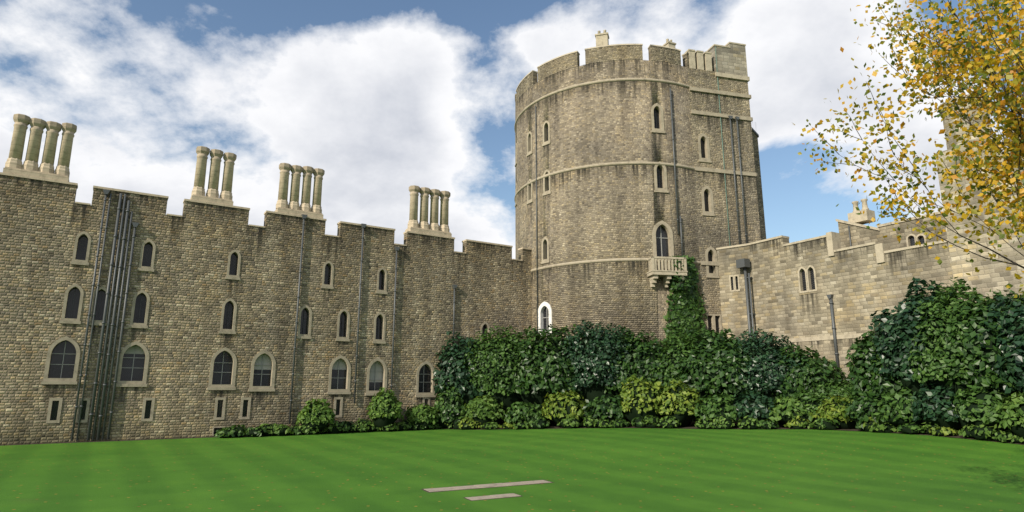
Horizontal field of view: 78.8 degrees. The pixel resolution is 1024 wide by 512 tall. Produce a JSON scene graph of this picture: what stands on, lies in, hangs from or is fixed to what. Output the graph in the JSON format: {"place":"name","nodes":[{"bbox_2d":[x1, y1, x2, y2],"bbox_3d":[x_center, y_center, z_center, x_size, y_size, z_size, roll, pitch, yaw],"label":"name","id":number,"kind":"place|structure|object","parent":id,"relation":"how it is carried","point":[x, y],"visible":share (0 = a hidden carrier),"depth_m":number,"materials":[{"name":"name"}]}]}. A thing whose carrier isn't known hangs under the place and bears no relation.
{"place":"outdoors","nodes":[
{"label":"outdoors","id":0,"kind":"place"},
{"bbox_2d":[0,435,245,445],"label":"wall base","id":1,"kind":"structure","parent":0,"point":[107,441],"depth_m":37.60,"materials":[{"name":"grey stone"}]},
{"bbox_2d":[0,420,1023,511],"bbox_3d":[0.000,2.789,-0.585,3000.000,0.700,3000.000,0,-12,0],"label":"lawn","id":2,"kind":"structure","parent":0,"point":[676,470],"depth_m":23.78,"materials":[{"name":"green plant"}]},
{"bbox_2d":[0,175,531,444],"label":"wall","id":3,"kind":"structure","parent":2,"relation":"on","point":[187,287],"depth_m":42.31,"materials":[{"name":"beige stone"}]},
{"bbox_2d":[70,189,456,440],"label":"wall pipes","id":4,"kind":"object","parent":3,"relation":"attached to","point":[135,225],"depth_m":39.01,"materials":[{"name":"grey metal"}]},
{"bbox_2d":[41,231,489,435],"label":"windows","id":5,"kind":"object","parent":3,"relation":"attached to","point":[142,383],"visible":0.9,"depth_m":41.91,"materials":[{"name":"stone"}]},
{"bbox_2d":[0,114,531,260],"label":"chimney wall copings","id":6,"kind":"object","parent":3,"relation":"on","point":[28,168],"depth_m":43.99,"materials":[{"name":"stone"}]},
{"bbox_2d":[18,177,521,403],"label":"wall stains","id":7,"kind":"object","parent":3,"relation":"attached to","point":[226,335],"depth_m":42.31,"materials":[{"name":"grey"}]},
{"bbox_2d":[214,381,463,437],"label":"border plants","id":8,"kind":"object","parent":2,"relation":"on","point":[314,417],"depth_m":45.05,"materials":[{"name":"green plant"}]},
{"bbox_2d":[421,480,553,500],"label":"stone slabs","id":9,"kind":"structure","parent":2,"relation":"on","point":[468,487],"depth_m":20.02,"materials":[{"name":"stone"}]},
{"bbox_2d":[515,60,703,421],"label":"round tower","id":10,"kind":"structure","parent":2,"relation":"on","point":[605,212],"depth_m":54.53,"materials":[{"name":"beige stone"}]},
{"bbox_2d":[538,301,551,333],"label":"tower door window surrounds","id":11,"kind":"object","parent":10,"relation":"attached to","point":[542,306],"visible":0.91,"depth_m":55.10,"materials":[{"name":"white stone"}]},
{"bbox_2d":[543,307,548,330],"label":"door","id":12,"kind":"structure","parent":11,"relation":"in","point":[545,319],"depth_m":55.11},
{"bbox_2d":[515,45,695,107],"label":"battlements","id":13,"kind":"object","parent":10,"relation":"on","point":[612,53],"visible":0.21,"depth_m":56.70,"materials":[{"name":"beige stone"}]},
{"bbox_2d":[515,30,749,94],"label":"tower copings","id":14,"kind":"object","parent":13,"relation":"on","point":[702,60],"visible":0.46,"depth_m":58.01,"materials":[{"name":"beige stone"}]},
{"bbox_2d":[515,103,721,339],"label":"window surrounds","id":15,"kind":"object","parent":10,"relation":"attached to","point":[664,189],"visible":0.89,"depth_m":54.98,"materials":[{"name":"beige stone"}]},
{"bbox_2d":[546,108,718,332],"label":"windows","id":16,"kind":"structure","parent":15,"relation":"in","point":[661,241],"depth_m":54.00,"materials":[{"name":"black glass"}]},
{"bbox_2d":[518,59,749,275],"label":"tower stains","id":17,"kind":"object","parent":10,"relation":"attached to","point":[721,175],"visible":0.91,"depth_m":55.87,"materials":[{"name":"grey stone"}]},
{"bbox_2d":[514,78,756,271],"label":"string courses","id":18,"kind":"object","parent":10,"relation":"on","point":[721,115],"visible":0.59,"depth_m":55.73,"materials":[{"name":"beige stone"}]},
{"bbox_2d":[535,88,746,330],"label":"drainpipes","id":19,"kind":"object","parent":10,"relation":"attached to","point":[729,118],"visible":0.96,"depth_m":55.63,"materials":[{"name":"grey metal"}]},
{"bbox_2d":[647,256,687,287],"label":"balcony","id":20,"kind":"structure","parent":10,"relation":"attached to","point":[653,274],"depth_m":51.19,"materials":[{"name":"beige stone"}]},
{"bbox_2d":[688,68,760,329],"bbox_3d":[17.593,-0.509,58.081,7.500,32.450,7.500,3,-12,-15],"label":"stair turret","id":21,"kind":"object","parent":10,"relation":"attached to","point":[713,232],"visible":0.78,"depth_m":56.08,"materials":[{"name":"beige stone"}]},
{"bbox_2d":[708,43,747,75],"bbox_3d":[20.143,-18.181,60.293,3.370,3.250,3.450,3,-12,-15],"label":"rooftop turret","id":22,"kind":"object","parent":21,"relation":"on","point":[731,59],"depth_m":58.64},
{"bbox_2d":[441,421,1023,444],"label":"shrub bed soil","id":23,"kind":"structure","parent":2,"relation":"on","point":[556,426],"depth_m":42.32,"materials":[{"name":"brown soil"}]},
{"bbox_2d":[430,277,1023,443],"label":"shrubbery","id":24,"kind":"object","parent":23,"relation":"on","point":[937,362],"visible":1,"depth_m":42.49,"materials":[{"name":"green plant"}]},
{"bbox_2d":[658,255,1022,428],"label":"creepers","id":25,"kind":"object","parent":23,"relation":"on","point":[686,312],"visible":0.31,"depth_m":51.56,"materials":[{"name":"green plant"}]},
{"bbox_2d":[752,131,765,239],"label":"buttress","id":26,"kind":"structure","parent":2,"relation":"on","point":[759,188],"depth_m":58.60,"materials":[{"name":"grey"}]},
{"bbox_2d":[717,237,953,419],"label":"wall","id":27,"kind":"structure","parent":2,"relation":"on","point":[861,284],"depth_m":46.30,"materials":[{"name":"beige stone"}]},
{"bbox_2d":[736,226,851,370],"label":"drainpipes","id":28,"kind":"object","parent":27,"relation":"attached to","point":[744,263],"visible":0.62,"depth_m":50.97,"materials":[{"name":"grey metal"}]},
{"bbox_2d":[729,234,926,315],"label":"windows","id":29,"kind":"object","parent":27,"relation":"attached to","point":[808,276],"visible":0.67,"depth_m":47.43,"materials":[{"name":"stone"}]},
{"bbox_2d":[732,236,924,290],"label":"windows","id":30,"kind":"structure","parent":27,"relation":"attached to","point":[912,240],"depth_m":47.36,"materials":[{"name":"black glass"}]},
{"bbox_2d":[716,199,947,342],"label":"wall copings","id":31,"kind":"object","parent":27,"relation":"on","point":[834,243],"depth_m":46.11,"materials":[{"name":"stone"}]},
{"bbox_2d":[752,237,947,345],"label":"wall stains","id":32,"kind":"object","parent":27,"relation":"attached to","point":[817,240],"depth_m":46.86,"materials":[{"name":"grey"}]},
{"bbox_2d":[838,214,946,249],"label":"range wall","id":33,"kind":"structure","parent":27,"relation":"on","point":[859,235],"depth_m":45.57,"materials":[{"name":"beige stone"}]},
{"bbox_2d":[935,94,1023,301],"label":"tower","id":34,"kind":"structure","parent":2,"relation":"on","point":[994,275],"depth_m":37.53,"materials":[{"name":"beige stone"}]},
{"bbox_2d":[0,0,1023,258],"label":"sky","id":35,"kind":"structure","parent":0,"point":[385,98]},
{"bbox_2d":[792,0,1023,297],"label":"tree","id":36,"kind":"object","parent":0,"point":[976,62],"depth_m":13.41,"materials":[{"name":"yellow plant"}]}
]}

